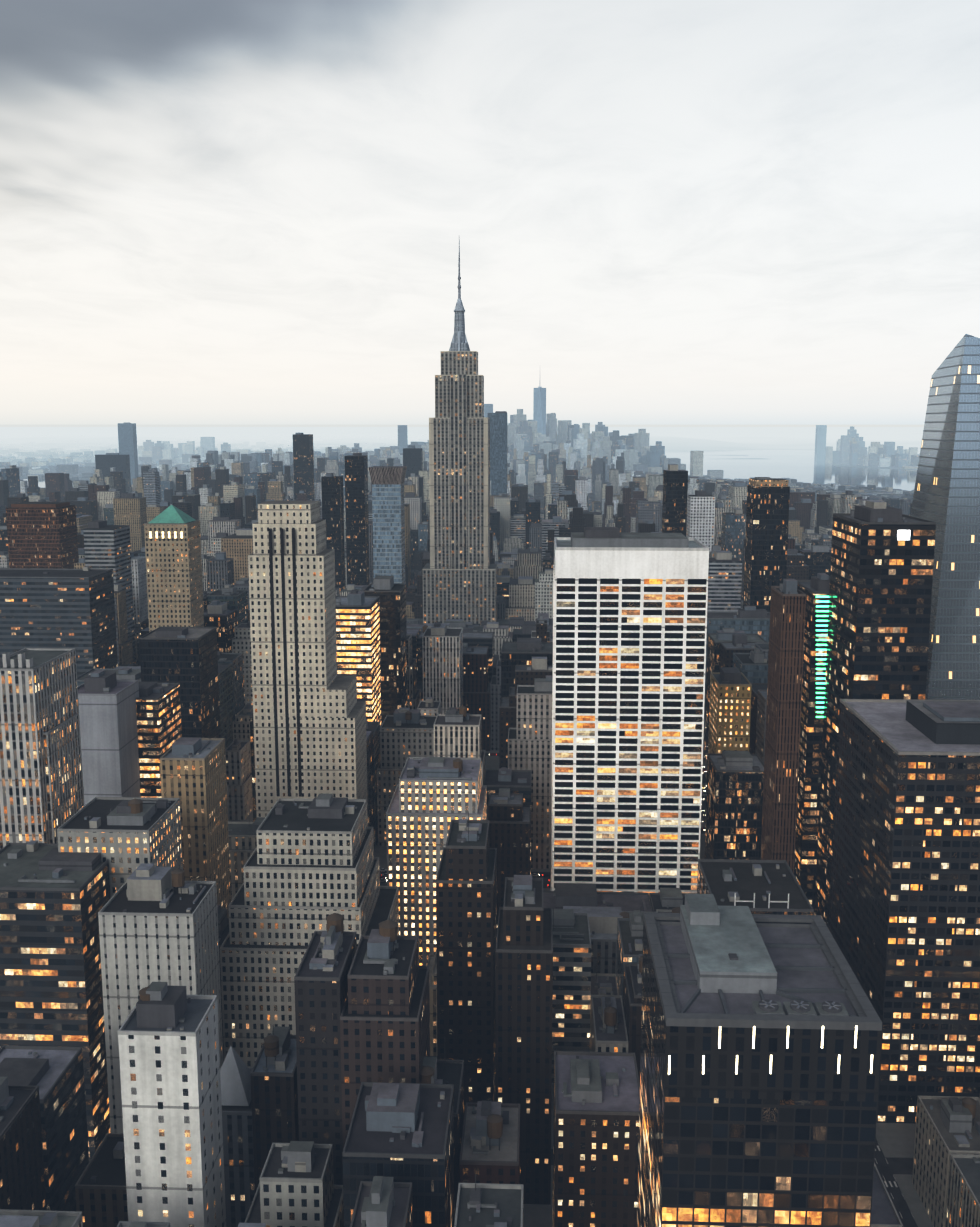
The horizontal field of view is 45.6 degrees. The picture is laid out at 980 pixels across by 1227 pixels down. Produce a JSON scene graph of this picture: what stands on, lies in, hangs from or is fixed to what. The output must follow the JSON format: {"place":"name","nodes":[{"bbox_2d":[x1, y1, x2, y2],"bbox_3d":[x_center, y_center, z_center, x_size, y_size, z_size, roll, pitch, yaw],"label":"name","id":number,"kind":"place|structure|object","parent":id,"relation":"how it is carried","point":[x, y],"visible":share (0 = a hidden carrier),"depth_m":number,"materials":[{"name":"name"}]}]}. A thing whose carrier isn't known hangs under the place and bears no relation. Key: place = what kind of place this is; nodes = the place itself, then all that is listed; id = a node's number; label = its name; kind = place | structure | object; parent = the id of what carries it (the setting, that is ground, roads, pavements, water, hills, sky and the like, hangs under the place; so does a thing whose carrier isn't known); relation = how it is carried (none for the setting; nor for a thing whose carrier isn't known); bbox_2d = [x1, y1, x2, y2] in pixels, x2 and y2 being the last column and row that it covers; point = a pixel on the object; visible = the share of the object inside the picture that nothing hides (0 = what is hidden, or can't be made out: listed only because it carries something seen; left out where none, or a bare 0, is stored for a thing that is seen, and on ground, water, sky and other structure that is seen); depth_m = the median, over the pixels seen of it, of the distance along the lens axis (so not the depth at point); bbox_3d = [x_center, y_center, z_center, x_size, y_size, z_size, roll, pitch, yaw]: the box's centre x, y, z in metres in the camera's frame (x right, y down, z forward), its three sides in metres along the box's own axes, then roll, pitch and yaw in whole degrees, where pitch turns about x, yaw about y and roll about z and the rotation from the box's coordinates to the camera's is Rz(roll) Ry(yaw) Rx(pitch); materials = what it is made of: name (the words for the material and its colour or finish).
{"place":"outdoors","nodes":[
{"label":"outdoors","id":0,"kind":"place"},
{"bbox_2d":[20,473,161,487],"bbox_3d":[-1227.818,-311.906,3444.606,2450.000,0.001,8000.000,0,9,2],"label":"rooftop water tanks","id":1,"kind":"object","parent":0,"point":[41,483],"depth_m":5221.52,"materials":[{"name":"grey"}]},
{"bbox_2d":[0,436,921,449],"bbox_3d":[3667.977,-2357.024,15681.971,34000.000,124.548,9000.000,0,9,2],"label":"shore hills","id":2,"kind":"structure","parent":0,"point":[735,443],"depth_m":13860.76,"materials":[{"name":"grey"}]},
{"bbox_2d":[0,427,923,479],"bbox_3d":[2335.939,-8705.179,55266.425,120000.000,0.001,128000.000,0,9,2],"label":"water","id":3,"kind":"structure","parent":0,"point":[800,432],"depth_m":41198.84,"materials":[{"name":"grey liquid"}]},
{"bbox_2d":[0,435,428,478],"bbox_3d":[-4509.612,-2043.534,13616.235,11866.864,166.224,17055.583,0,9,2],"label":"brooklyn queens buildings","id":4,"kind":"structure","parent":3,"relation":"on","point":[39,460],"depth_m":7543.32,"materials":[{"name":"grey concrete"}]},
{"bbox_2d":[814,425,919,468],"bbox_3d":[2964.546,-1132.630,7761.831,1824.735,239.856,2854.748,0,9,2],"label":"distant skyline","id":5,"kind":"structure","parent":3,"relation":"on","point":[851,448],"depth_m":7150.93},
{"bbox_2d":[0,0,979,426],"label":"sky","id":6,"kind":"structure","parent":0,"point":[214,213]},
{"bbox_2d":[252,753,917,1226],"bbox_3d":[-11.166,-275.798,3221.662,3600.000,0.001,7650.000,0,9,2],"label":"asphalt roads","id":7,"kind":"structure","parent":0,"point":[888,1169],"depth_m":386.30,"materials":[{"name":"black asphalt"}]},
{"bbox_2d":[248,501,367,826],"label":"stepped skyscraper","id":8,"kind":"structure","parent":7,"relation":"on","point":[309,716],"depth_m":568.84,"materials":[{"name":"beige stone"}]},
{"bbox_2d":[0,478,911,664],"bbox_3d":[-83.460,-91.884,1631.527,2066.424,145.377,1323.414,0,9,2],"label":"city buildings","id":9,"kind":"structure","parent":7,"relation":"on","point":[523,534],"depth_m":1728.69,"materials":[{"name":"grey concrete"}]},
{"bbox_2d":[0,447,913,518],"bbox_3d":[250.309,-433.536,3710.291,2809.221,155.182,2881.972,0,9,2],"label":"distant city skyline","id":10,"kind":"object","parent":7,"relation":"on","point":[255,473],"visible":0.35,"depth_m":2943.52},
{"bbox_2d":[419,239,509,623],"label":"skyscraper","id":11,"kind":"structure","parent":7,"relation":"on","point":[459,576],"depth_m":1267.54,"materials":[{"name":"grey stone"}]},
{"bbox_2d":[240,381,722,478],"bbox_3d":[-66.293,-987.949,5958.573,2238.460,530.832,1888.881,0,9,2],"label":"distant skyline","id":12,"kind":"structure","parent":7,"relation":"on","point":[539,431],"depth_m":5607.88},
{"bbox_2d":[0,411,979,1226],"bbox_3d":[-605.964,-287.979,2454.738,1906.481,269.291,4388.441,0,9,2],"label":"city buildings","id":13,"kind":"structure","parent":7,"relation":"on","point":[114,877],"depth_m":417.04,"materials":[{"name":"beige concrete"}]},
{"bbox_2d":[149,532,182,537],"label":"lit windows","id":14,"kind":"structure","parent":13,"relation":"attached to","point":[150,534],"depth_m":787.42,"materials":[{"name":"white glass"}]},
{"bbox_2d":[816,596,828,717],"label":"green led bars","id":15,"kind":"object","parent":13,"relation":"attached to","point":[821,650],"visible":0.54,"depth_m":519.15,"materials":[{"name":"green"}]},
{"bbox_2d":[897,530,909,539],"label":"illuminated sign","id":16,"kind":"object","parent":13,"relation":"attached to","point":[903,534],"depth_m":460.33,"materials":[{"name":"white"}]},
{"bbox_2d":[89,750,932,1226],"bbox_3d":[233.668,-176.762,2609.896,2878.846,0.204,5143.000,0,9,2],"label":"pavement blocks","id":17,"kind":"structure","parent":7,"relation":"on","point":[895,1140],"depth_m":396.74,"materials":[{"name":"grey concrete"}]},
{"bbox_2d":[551,527,708,893],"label":"office tower","id":18,"kind":"structure","parent":17,"relation":"on","point":[629,650],"depth_m":539.72,"materials":[{"name":"white concrete"}]},
{"bbox_2d":[380,753,706,886],"bbox_3d":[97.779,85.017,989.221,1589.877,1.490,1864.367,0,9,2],"label":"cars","id":19,"kind":"object","parent":7,"relation":"on","point":[382,878],"depth_m":641.55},
{"bbox_2d":[252,783,911,1216],"bbox_3d":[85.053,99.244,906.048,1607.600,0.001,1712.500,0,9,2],"label":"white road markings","id":20,"kind":"object","parent":7,"relation":"on","point":[878,1147],"depth_m":379.15,"materials":[{"name":"white paint"}]},
{"bbox_2d":[637,893,881,1226],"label":"dark glass tower","id":21,"kind":"structure","parent":7,"relation":"on","point":[789,1140],"depth_m":250.69,"materials":[{"name":"black glass"}]},
{"bbox_2d":[668,1026,872,1074],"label":"facade lights","id":22,"kind":"object","parent":21,"relation":"attached to","point":[822,1037],"depth_m":245.67},
{"bbox_2d":[829,699,979,1123],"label":"dark office slab","id":23,"kind":"structure","parent":7,"relation":"on","point":[904,920],"depth_m":403.45,"materials":[{"name":"black glass"}]},
{"bbox_2d":[911,334,979,699],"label":"faceted glass tower","id":24,"kind":"structure","parent":7,"relation":"on","point":[946,497],"depth_m":535.31,"materials":[{"name":"glass"},{"name":"metal"}]},
{"bbox_2d":[734,458,764,458],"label":"ellis island","id":25,"kind":"object","parent":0,"point":[749,458],"visible":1,"depth_m":8449.61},
{"bbox_2d":[665,450,919,490],"bbox_3d":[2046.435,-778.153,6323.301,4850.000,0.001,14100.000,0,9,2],"label":"water","id":26,"kind":"structure","parent":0,"point":[799,465],"depth_m":6382.72,"materials":[{"name":"grey"}]}
]}

